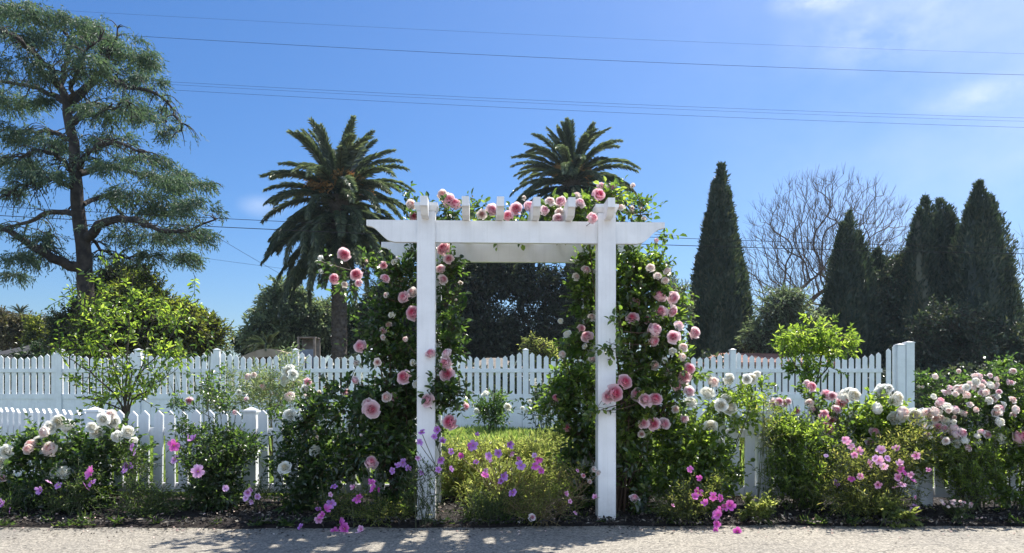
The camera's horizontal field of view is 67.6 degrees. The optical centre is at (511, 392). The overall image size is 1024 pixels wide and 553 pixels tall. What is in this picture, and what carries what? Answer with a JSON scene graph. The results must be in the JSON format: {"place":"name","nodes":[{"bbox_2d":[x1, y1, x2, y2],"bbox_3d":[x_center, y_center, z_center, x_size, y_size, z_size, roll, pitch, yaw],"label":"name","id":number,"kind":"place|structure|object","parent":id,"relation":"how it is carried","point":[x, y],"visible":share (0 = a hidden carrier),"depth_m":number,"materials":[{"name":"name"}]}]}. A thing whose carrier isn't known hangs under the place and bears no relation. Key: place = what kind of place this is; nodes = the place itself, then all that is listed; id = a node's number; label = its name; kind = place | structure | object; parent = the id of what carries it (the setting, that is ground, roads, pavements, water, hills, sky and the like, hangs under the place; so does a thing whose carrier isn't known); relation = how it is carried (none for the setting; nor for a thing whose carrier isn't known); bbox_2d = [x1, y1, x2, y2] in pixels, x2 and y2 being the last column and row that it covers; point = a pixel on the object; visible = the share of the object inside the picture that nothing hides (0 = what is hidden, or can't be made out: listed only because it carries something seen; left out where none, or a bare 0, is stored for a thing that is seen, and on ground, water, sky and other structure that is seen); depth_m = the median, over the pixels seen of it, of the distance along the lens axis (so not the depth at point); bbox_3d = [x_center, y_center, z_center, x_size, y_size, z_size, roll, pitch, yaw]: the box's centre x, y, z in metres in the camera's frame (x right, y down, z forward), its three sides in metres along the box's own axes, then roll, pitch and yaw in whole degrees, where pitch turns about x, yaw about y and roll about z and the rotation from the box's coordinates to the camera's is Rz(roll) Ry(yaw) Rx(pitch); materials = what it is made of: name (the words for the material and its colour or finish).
{"place":"outdoors","nodes":[
{"label":"outdoors","id":0,"kind":"place"},
{"bbox_2d":[28,232,281,268],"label":"power line","id":1,"kind":"object","parent":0,"point":[177,254],"visible":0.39,"depth_m":46.77,"materials":[{"name":"metal"}]},
{"bbox_2d":[186,218,279,273],"bbox_3d":[-10.768,-5.614,30.500,0.013,0.057,11.913,0,0,-3],"label":"power line","id":2,"kind":"object","parent":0,"point":[229,244],"visible":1,"depth_m":28.76,"materials":[{"name":"metal"}]},
{"bbox_2d":[1,74,998,120],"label":"power line","id":3,"kind":"object","parent":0,"point":[567,104],"visible":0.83,"depth_m":53.16,"materials":[{"name":"metal"}]},
{"bbox_2d":[0,525,1023,552],"bbox_3d":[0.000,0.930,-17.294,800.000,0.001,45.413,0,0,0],"label":"road","id":4,"kind":"structure","parent":0,"point":[681,539],"depth_m":4.79,"materials":[{"name":"grey asphalt"}]},
{"bbox_2d":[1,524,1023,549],"bbox_3d":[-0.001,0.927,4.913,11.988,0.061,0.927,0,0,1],"label":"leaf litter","id":5,"kind":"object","parent":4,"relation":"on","point":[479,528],"visible":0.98,"depth_m":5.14,"materials":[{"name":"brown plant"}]},
{"bbox_2d":[12,506,1023,540],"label":"fallen petals","id":6,"kind":"object","parent":4,"relation":"on","point":[473,513],"visible":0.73,"depth_m":5.24,"materials":[{"name":"pink plant"}]},
{"bbox_2d":[0,493,1023,528],"bbox_3d":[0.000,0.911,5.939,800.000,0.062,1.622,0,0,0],"label":"mulch bed","id":7,"kind":"object","parent":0,"point":[310,524],"visible":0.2,"depth_m":5.39,"materials":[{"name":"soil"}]},
{"bbox_2d":[0,477,33,515],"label":"mallow plant","id":8,"kind":"object","parent":7,"relation":"on","point":[3,503],"visible":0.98,"depth_m":5.54,"materials":[{"name":"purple plant"}]},
{"bbox_2d":[0,423,83,511],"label":"rose bush","id":9,"kind":"object","parent":7,"relation":"on","point":[7,459],"visible":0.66,"depth_m":5.82,"materials":[{"name":"green plant"}]},
{"bbox_2d":[27,456,115,518],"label":"mallow plant","id":10,"kind":"object","parent":7,"relation":"on","point":[85,483],"visible":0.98,"depth_m":5.52,"materials":[{"name":"green plant"}]},
{"bbox_2d":[11,407,158,514],"bbox_3d":[-3.337,0.537,5.952,1.126,0.853,0.820,0,0,0],"label":"rose bush","id":11,"kind":"object","parent":7,"relation":"on","point":[99,446],"visible":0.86,"depth_m":5.81,"materials":[{"name":"green plant"}]},
{"bbox_2d":[93,437,165,509],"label":"mallow plant","id":12,"kind":"object","parent":7,"relation":"on","point":[126,464],"visible":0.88,"depth_m":5.80,"materials":[{"name":"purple plant"}]},
{"bbox_2d":[95,466,192,518],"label":"fern plant","id":13,"kind":"object","parent":7,"relation":"on","point":[149,507],"visible":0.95,"depth_m":5.54,"materials":[{"name":"green plant"}]},
{"bbox_2d":[165,370,268,512],"bbox_3d":[-2.284,0.404,5.836,0.831,1.152,0.824,0,0,0],"label":"shrub","id":14,"kind":"object","parent":7,"relation":"on","point":[215,474],"visible":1,"depth_m":5.78,"materials":[{"name":"green plant"}]},
{"bbox_2d":[232,468,283,511],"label":"mallow plant","id":15,"kind":"object","parent":7,"relation":"on","point":[257,496],"visible":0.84,"depth_m":5.77,"materials":[{"name":"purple plant"}]},
{"bbox_2d":[262,377,350,517],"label":"rose bush","id":16,"kind":"object","parent":7,"relation":"on","point":[300,497],"visible":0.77,"depth_m":5.74,"materials":[{"name":"green plant"}]},
{"bbox_2d":[297,477,429,533],"bbox_3d":[-1.002,0.828,5.310,0.870,0.460,0.612,0,0,12],"label":"pelargonium","id":17,"kind":"object","parent":7,"relation":"on","point":[330,504],"visible":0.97,"depth_m":5.32,"materials":[{"name":"green plant"}]},
{"bbox_2d":[281,181,477,519],"bbox_3d":[-0.993,-0.292,5.747,1.518,2.601,1.070,0,0,0],"label":"climbing rose","id":18,"kind":"object","parent":7,"relation":"on","point":[390,409],"visible":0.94,"depth_m":5.66,"materials":[{"name":"green plant"}]},
{"bbox_2d":[389,426,455,527],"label":"mallow plant","id":19,"kind":"object","parent":7,"relation":"on","point":[437,470],"visible":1,"depth_m":5.28,"materials":[{"name":"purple plant"}]},
{"bbox_2d":[445,484,513,525],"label":"dark fern","id":20,"kind":"object","parent":7,"relation":"on","point":[485,511],"visible":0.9,"depth_m":5.39,"materials":[{"name":"green plant"}]},
{"bbox_2d":[436,419,579,514],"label":"cosmos plant","id":21,"kind":"object","parent":7,"relation":"on","point":[485,464],"visible":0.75,"depth_m":6.24,"materials":[{"name":"green plant"}]},
{"bbox_2d":[0,509,1023,526],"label":"edge weeds","id":22,"kind":"object","parent":7,"relation":"on","point":[284,522],"visible":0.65,"depth_m":5.30,"materials":[{"name":"green plant"}]},
{"bbox_2d":[366,196,664,519],"bbox_3d":[0.017,-0.206,5.845,2.120,2.263,1.230,0,0,-2],"label":"garden arbor","id":23,"kind":"object","parent":7,"relation":"on","point":[428,233],"visible":0.72,"depth_m":5.42,"materials":[{"name":"white paint"}]},
{"bbox_2d":[496,449,600,527],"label":"dry cosmos","id":24,"kind":"object","parent":7,"relation":"on","point":[537,506],"visible":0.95,"depth_m":5.35,"materials":[{"name":"green plant"}]},
{"bbox_2d":[458,175,713,515],"bbox_3d":[0.587,-0.292,5.820,1.816,2.666,1.159,0,0,18],"label":"climbing rose","id":25,"kind":"object","parent":7,"relation":"on","point":[636,396],"visible":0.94,"depth_m":5.68,"materials":[{"name":"green plant"}]},
{"bbox_2d":[647,466,741,533],"bbox_3d":[1.264,0.782,5.361,0.640,0.556,0.543,0,0,14],"label":"pelargonium","id":26,"kind":"object","parent":7,"relation":"on","point":[692,500],"visible":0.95,"depth_m":5.33,"materials":[{"name":"green plant"}]},
{"bbox_2d":[641,371,776,512],"bbox_3d":[1.507,0.432,5.811,1.119,1.191,0.784,0,0,0],"label":"rose bush","id":27,"kind":"object","parent":7,"relation":"on","point":[700,449],"visible":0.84,"depth_m":5.73,"materials":[{"name":"green plant"}]},
{"bbox_2d":[728,397,774,501],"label":"climbing rose","id":28,"kind":"object","parent":7,"relation":"on","point":[741,439],"visible":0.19,"depth_m":6.29,"materials":[{"name":"green plant"}]},
{"bbox_2d":[734,490,780,525],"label":"boxwood shrub","id":29,"kind":"object","parent":7,"relation":"on","point":[764,508],"visible":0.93,"depth_m":5.37,"materials":[{"name":"green plant"}]},
{"bbox_2d":[750,397,851,510],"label":"shrub","id":30,"kind":"object","parent":7,"relation":"on","point":[804,433],"visible":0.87,"depth_m":5.73,"materials":[{"name":"green plant"}]},
{"bbox_2d":[760,376,859,505],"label":"rose bush","id":31,"kind":"object","parent":7,"relation":"on","point":[837,406],"visible":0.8,"depth_m":5.99,"materials":[{"name":"green plant"}]},
{"bbox_2d":[621,408,1023,505],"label":"picket fence","id":32,"kind":"object","parent":7,"relation":"on","point":[750,446],"visible":0.14,"depth_m":6.05,"materials":[{"name":"white wood"}]},
{"bbox_2d":[794,413,958,526],"bbox_3d":[2.666,0.572,5.578,1.206,0.850,0.729,0,0,-23],"label":"cosmos plant","id":33,"kind":"object","parent":7,"relation":"on","point":[855,500],"visible":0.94,"depth_m":5.46,"materials":[{"name":"green plant"}]},
{"bbox_2d":[831,383,947,493],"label":"rose bush","id":34,"kind":"object","parent":7,"relation":"on","point":[877,411],"visible":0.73,"depth_m":5.84,"materials":[{"name":"green plant"}]},
{"bbox_2d":[873,488,923,528],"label":"leafy plant","id":35,"kind":"object","parent":7,"relation":"on","point":[901,513],"visible":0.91,"depth_m":5.28,"materials":[{"name":"green plant"}]},
{"bbox_2d":[939,496,981,521],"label":"ground cover","id":36,"kind":"object","parent":7,"relation":"on","point":[954,507],"visible":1,"depth_m":5.40,"materials":[{"name":"green plant"}]},
{"bbox_2d":[911,351,1023,507],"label":"rose bush","id":37,"kind":"object","parent":7,"relation":"on","point":[962,406],"visible":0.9,"depth_m":5.80,"materials":[{"name":"white plant"}]},
{"bbox_2d":[927,422,1014,512],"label":"shrub","id":38,"kind":"object","parent":7,"relation":"on","point":[965,477],"visible":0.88,"depth_m":5.65,"materials":[{"name":"green plant"}]},
{"bbox_2d":[982,387,1023,510],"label":"rose bush","id":39,"kind":"object","parent":7,"relation":"on","point":[1004,488],"visible":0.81,"depth_m":5.69,"materials":[{"name":"green plant"}]},
{"bbox_2d":[0,215,1023,253],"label":"power line","id":40,"kind":"object","parent":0,"point":[380,234],"visible":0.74,"depth_m":26.63,"materials":[{"name":"metal"}]},
{"bbox_2d":[0,206,1023,248],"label":"power line","id":41,"kind":"object","parent":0,"point":[366,225],"visible":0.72,"depth_m":27.22,"materials":[{"name":"metal"}]},
{"bbox_2d":[0,79,1023,127],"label":"power line","id":42,"kind":"object","parent":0,"point":[572,110],"visible":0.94,"depth_m":52.59,"materials":[{"name":"metal"}]},
{"bbox_2d":[0,0,1023,392],"label":"sky","id":43,"kind":"structure","parent":0,"point":[453,147],"materials":[{"name":"blue"}]},
{"bbox_2d":[7,424,1019,495],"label":"lawn grass","id":44,"kind":"structure","parent":0,"point":[480,430],"depth_m":12.19,"materials":[{"name":"green plant"}]},
{"bbox_2d":[15,28,1014,74],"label":"power line","id":45,"kind":"object","parent":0,"point":[562,58],"visible":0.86,"depth_m":48.69,"materials":[{"name":"metal"}]},
{"bbox_2d":[46,9,1019,53],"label":"power line","id":46,"kind":"object","parent":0,"point":[526,34],"visible":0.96,"depth_m":55.25,"materials":[{"name":"metal"}]},
{"bbox_2d":[58,75,1013,117],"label":"power line","id":47,"kind":"object","parent":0,"point":[585,102],"visible":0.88,"depth_m":52.71,"materials":[{"name":"metal"}]},
{"bbox_2d":[746,390,787,510],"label":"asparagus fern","id":48,"kind":"object","parent":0,"point":[764,432],"visible":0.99,"depth_m":5.69,"materials":[{"name":"green plant"}]},
{"label":"lawn soil","id":49,"kind":"structure","parent":0,"visible":0},
{"bbox_2d":[47,250,203,457],"bbox_3d":[-4.688,-0.417,9.315,1.784,2.657,1.349,0,0,0],"label":"young tree","id":50,"kind":"object","parent":49,"relation":"on","point":[127,366],"visible":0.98,"depth_m":9.20,"materials":[{"name":"green plant"}]},
{"bbox_2d":[142,316,228,465],"bbox_3d":[-3.137,0.091,7.355,0.843,1.681,0.350,0,0,-10],"label":"young tree","id":51,"kind":"object","parent":49,"relation":"on","point":[206,397],"visible":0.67,"depth_m":7.38,"materials":[{"name":"green plant"}]},
{"bbox_2d":[0,407,416,501],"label":"picket fence","id":52,"kind":"object","parent":49,"relation":"on","point":[12,420],"visible":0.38,"depth_m":6.31,"materials":[{"name":"white wood"}]},
{"bbox_2d":[197,337,318,455],"bbox_3d":[-3.171,0.120,9.604,1.539,1.629,1.426,0,0,0],"label":"rose bush","id":53,"kind":"object","parent":49,"relation":"on","point":[289,372],"visible":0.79,"depth_m":9.37,"materials":[{"name":"green plant"}]},
{"bbox_2d":[0,341,914,428],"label":"picket fence","id":54,"kind":"object","parent":49,"relation":"on","point":[59,398],"visible":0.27,"depth_m":16.99,"materials":[{"name":"white wood"}]},
{"bbox_2d":[466,387,524,432],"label":"rose bush","id":55,"kind":"object","parent":49,"relation":"on","point":[497,405],"visible":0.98,"depth_m":15.50,"materials":[{"name":"green plant"}]},
{"bbox_2d":[515,380,558,433],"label":"rose bush","id":56,"kind":"object","parent":49,"relation":"on","point":[537,396],"visible":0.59,"depth_m":14.38,"materials":[{"name":"green plant"}]},
{"bbox_2d":[767,313,864,400],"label":"young tree","id":57,"kind":"object","parent":49,"relation":"on","point":[812,345],"visible":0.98,"depth_m":9.48,"materials":[{"name":"green plant"}]},
{"label":"ground","id":58,"kind":"structure","parent":0,"visible":0},
{"bbox_2d":[9,304,29,314],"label":"palm","id":59,"kind":"object","parent":58,"relation":"on","point":[18,309],"visible":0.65,"depth_m":51.93,"materials":[{"name":"green plant"}]},
{"bbox_2d":[0,305,47,351],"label":"willow tree","id":60,"kind":"object","parent":58,"relation":"on","point":[11,329],"visible":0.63,"depth_m":45.17,"materials":[{"name":"green plant"}]},
{"bbox_2d":[15,310,50,345],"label":"willow tree","id":61,"kind":"object","parent":58,"relation":"on","point":[34,331],"visible":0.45,"depth_m":43.36,"materials":[{"name":"green plant"}]},
{"bbox_2d":[6,337,76,368],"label":"dark tree","id":62,"kind":"object","parent":58,"relation":"on","point":[35,347],"visible":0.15,"depth_m":39.56,"materials":[{"name":"green plant"}]},
{"bbox_2d":[0,343,122,393],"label":"house","id":63,"kind":"structure","parent":58,"relation":"on","point":[6,352],"depth_m":40.73,"materials":[{"name":"white paint"}]},
{"bbox_2d":[10,373,24,391],"bbox_3d":[-25.749,-0.630,39.815,1.260,1.200,0.056,0,0,12],"label":"window","id":64,"kind":"structure","parent":63,"relation":"in","point":[11,373],"depth_m":39.81,"materials":[{"name":"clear glass"}]},
{"bbox_2d":[37,256,164,364],"bbox_3d":[-17.744,-2.434,33.009,5.281,6.951,3.093,0,0,0],"label":"dark tree","id":65,"kind":"object","parent":58,"relation":"on","point":[50,320],"visible":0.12,"depth_m":32.40,"materials":[{"name":"green plant"}]},
{"bbox_2d":[0,0,229,393],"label":"cedar tree","id":66,"kind":"object","parent":58,"relation":"on","point":[26,168],"visible":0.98,"depth_m":29.28,"materials":[{"name":"green plant"}]},
{"bbox_2d":[57,265,219,374],"bbox_3d":[-12.702,-1.639,26.040,5.319,5.355,2.874,0,0,0],"label":"citrus tree","id":67,"kind":"object","parent":58,"relation":"on","point":[146,279],"visible":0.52,"depth_m":25.55,"materials":[{"name":"green plant"}]},
{"bbox_2d":[1,347,326,393],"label":"hedge","id":68,"kind":"object","parent":58,"relation":"on","point":[49,354],"visible":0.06,"depth_m":23.81,"materials":[{"name":"green plant"}]},
{"bbox_2d":[165,303,236,375],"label":"citrus tree","id":69,"kind":"object","parent":58,"relation":"on","point":[221,334],"visible":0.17,"depth_m":26.80,"materials":[{"name":"green plant"}]},
{"bbox_2d":[244,300,267,364],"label":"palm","id":70,"kind":"object","parent":58,"relation":"on","point":[249,312],"visible":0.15,"depth_m":58.78,"materials":[{"name":"green plant"}]},
{"bbox_2d":[240,332,287,365],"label":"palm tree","id":71,"kind":"object","parent":58,"relation":"on","point":[265,345],"visible":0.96,"depth_m":29.80,"materials":[{"name":"green plant"}]},
{"bbox_2d":[240,349,306,364],"bbox_3d":[-9.270,-0.360,30.198,2.100,2.580,2.405,0,0,0],"label":"shade canopy","id":72,"kind":"object","parent":58,"relation":"on","point":[260,354],"visible":0.35,"depth_m":29.00,"materials":[{"name":"grey fabric"}]},
{"bbox_2d":[234,272,331,363],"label":"eucalyptus tree","id":73,"kind":"object","parent":58,"relation":"on","point":[301,315],"visible":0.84,"depth_m":48.27,"materials":[{"name":"green plant"}]},
{"bbox_2d":[227,301,362,386],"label":"dark tree","id":74,"kind":"object","parent":58,"relation":"on","point":[323,352],"visible":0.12,"depth_m":49.39,"materials":[{"name":"green plant"}]},
{"bbox_2d":[297,337,320,391],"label":"play tower","id":75,"kind":"structure","parent":58,"relation":"on","point":[311,348],"depth_m":32.01,"materials":[{"name":"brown wood"}]},
{"bbox_2d":[259,115,415,393],"bbox_3d":[-8.666,-6.114,37.924,7.811,14.289,8.692,0,0,0],"label":"palm tree","id":76,"kind":"object","parent":58,"relation":"on","point":[339,186],"visible":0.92,"depth_m":36.89,"materials":[{"name":"green plant"}]},
{"bbox_2d":[347,275,416,368],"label":"dark tree","id":77,"kind":"object","parent":58,"relation":"on","point":[366,309],"visible":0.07,"depth_m":45.18,"materials":[{"name":"green plant"}]},
{"bbox_2d":[412,262,529,362],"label":"oak tree","id":78,"kind":"object","parent":58,"relation":"on","point":[487,285],"visible":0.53,"depth_m":41.34,"materials":[{"name":"green plant"}]},
{"bbox_2d":[465,358,529,393],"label":"house","id":79,"kind":"structure","parent":58,"relation":"on","point":[494,364],"depth_m":33.00,"materials":[{"name":"white paint"}]},
{"bbox_2d":[479,375,501,393],"bbox_3d":[-0.825,-0.270,32.968,1.260,0.960,0.056,0,0,0],"label":"window","id":80,"kind":"structure","parent":79,"relation":"in","point":[479,375],"depth_m":32.97,"materials":[{"name":"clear glass"}]},
{"bbox_2d":[494,375,516,393],"bbox_3d":[-0.165,-0.270,32.968,1.260,0.960,0.056,0,0,0],"label":"window","id":81,"kind":"structure","parent":79,"relation":"in","point":[494,375],"depth_m":32.97,"materials":[{"name":"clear glass"}]},
{"bbox_2d":[326,348,723,393],"bbox_3d":[0.605,-0.193,24.998,13.667,2.531,1.630,0,0,0],"label":"hedge","id":82,"kind":"object","parent":58,"relation":"on","point":[354,355],"visible":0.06,"depth_m":24.82,"materials":[{"name":"green plant"}]},
{"bbox_2d":[517,331,559,381],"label":"lime shrub","id":83,"kind":"object","parent":58,"relation":"on","point":[535,347],"visible":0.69,"depth_m":21.84,"materials":[{"name":"green plant"}]},
{"bbox_2d":[493,263,629,387],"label":"oak tree","id":84,"kind":"object","parent":58,"relation":"on","point":[545,289],"visible":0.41,"depth_m":42.41,"materials":[{"name":"green plant"}]},
{"bbox_2d":[509,117,640,361],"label":"palm tree","id":85,"kind":"object","parent":58,"relation":"on","point":[569,170],"visible":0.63,"depth_m":46.91,"materials":[{"name":"green plant"}]},
{"bbox_2d":[652,255,698,339],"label":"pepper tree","id":86,"kind":"object","parent":58,"relation":"on","point":[682,287],"visible":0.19,"depth_m":35.67,"materials":[{"name":"green plant"}]},
{"bbox_2d":[685,161,757,360],"bbox_3d":[10.854,-5.475,39.832,3.779,13.396,4.663,0,0,44],"label":"cypress tree","id":87,"kind":"object","parent":58,"relation":"on","point":[724,303],"visible":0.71,"depth_m":39.10,"materials":[{"name":"green plant"}]},
{"bbox_2d":[690,353,834,393],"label":"house","id":88,"kind":"structure","parent":58,"relation":"on","point":[768,356],"depth_m":34.00,"materials":[{"name":"white paint"}]},
{"bbox_2d":[741,372,762,392],"bbox_3d":[10.593,-0.480,33.968,1.260,1.100,0.056,0,0,0],"label":"window","id":89,"kind":"structure","parent":88,"relation":"in","point":[741,372],"depth_m":33.97,"materials":[{"name":"glass"}]},
{"bbox_2d":[774,372,795,393],"bbox_3d":[12.093,-0.480,33.968,1.260,1.100,0.056,0,0,0],"label":"window","id":90,"kind":"structure","parent":88,"relation":"in","point":[774,372],"depth_m":33.97,"materials":[{"name":"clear glass"}]},
{"bbox_2d":[801,372,821,393],"bbox_3d":[13.218,-0.480,33.968,1.260,1.100,0.056,0,0,0],"label":"window","id":91,"kind":"structure","parent":88,"relation":"in","point":[820,372],"depth_m":33.97,"materials":[{"name":"glass"}]},
{"bbox_2d":[734,282,832,354],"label":"pepper tree","id":92,"kind":"object","parent":58,"relation":"on","point":[784,305],"visible":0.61,"depth_m":36.53,"materials":[{"name":"green plant"}]},
{"bbox_2d":[741,161,915,315],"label":"bare tree","id":93,"kind":"object","parent":58,"relation":"on","point":[819,261],"visible":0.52,"depth_m":46.45,"materials":[{"name":"brown plant"}]},
{"bbox_2d":[816,208,901,393],"bbox_3d":[18.551,-4.298,40.294,6.627,10.655,4.206,0,0,-35],"label":"cypress tree","id":94,"kind":"object","parent":58,"relation":"on","point":[850,285],"visible":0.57,"depth_m":39.24,"materials":[{"name":"green plant"}]},
{"bbox_2d":[822,247,916,368],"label":"dark tree","id":95,"kind":"object","parent":58,"relation":"on","point":[894,270],"visible":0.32,"depth_m":39.63,"materials":[{"name":"green plant"}]},
{"bbox_2d":[886,192,958,408],"bbox_3d":[21.933,-4.737,40.559,6.091,11.534,4.920,0,0,0],"label":"cypress tree","id":96,"kind":"object","parent":58,"relation":"on","point":[932,230],"visible":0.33,"depth_m":39.27,"materials":[{"name":"green plant"}]},
{"bbox_2d":[861,360,1023,408],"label":"hedge","id":97,"kind":"object","parent":58,"relation":"on","point":[971,366],"visible":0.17,"depth_m":29.81,"materials":[{"name":"green plant"}]},
{"bbox_2d":[882,293,1023,403],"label":"dark tree","id":98,"kind":"object","parent":58,"relation":"on","point":[951,338],"visible":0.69,"depth_m":35.20,"materials":[{"name":"green plant"}]},
{"bbox_2d":[932,178,1023,407],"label":"cypress tree","id":99,"kind":"object","parent":58,"relation":"on","point":[977,275],"visible":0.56,"depth_m":37.23,"materials":[{"name":"green plant"}]},
{"bbox_2d":[1012,229,1023,308],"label":"bare tree","id":100,"kind":"object","parent":58,"relation":"on","point":[1019,265],"visible":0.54,"depth_m":42.04,"materials":[{"name":"brown plant"}]}
]}

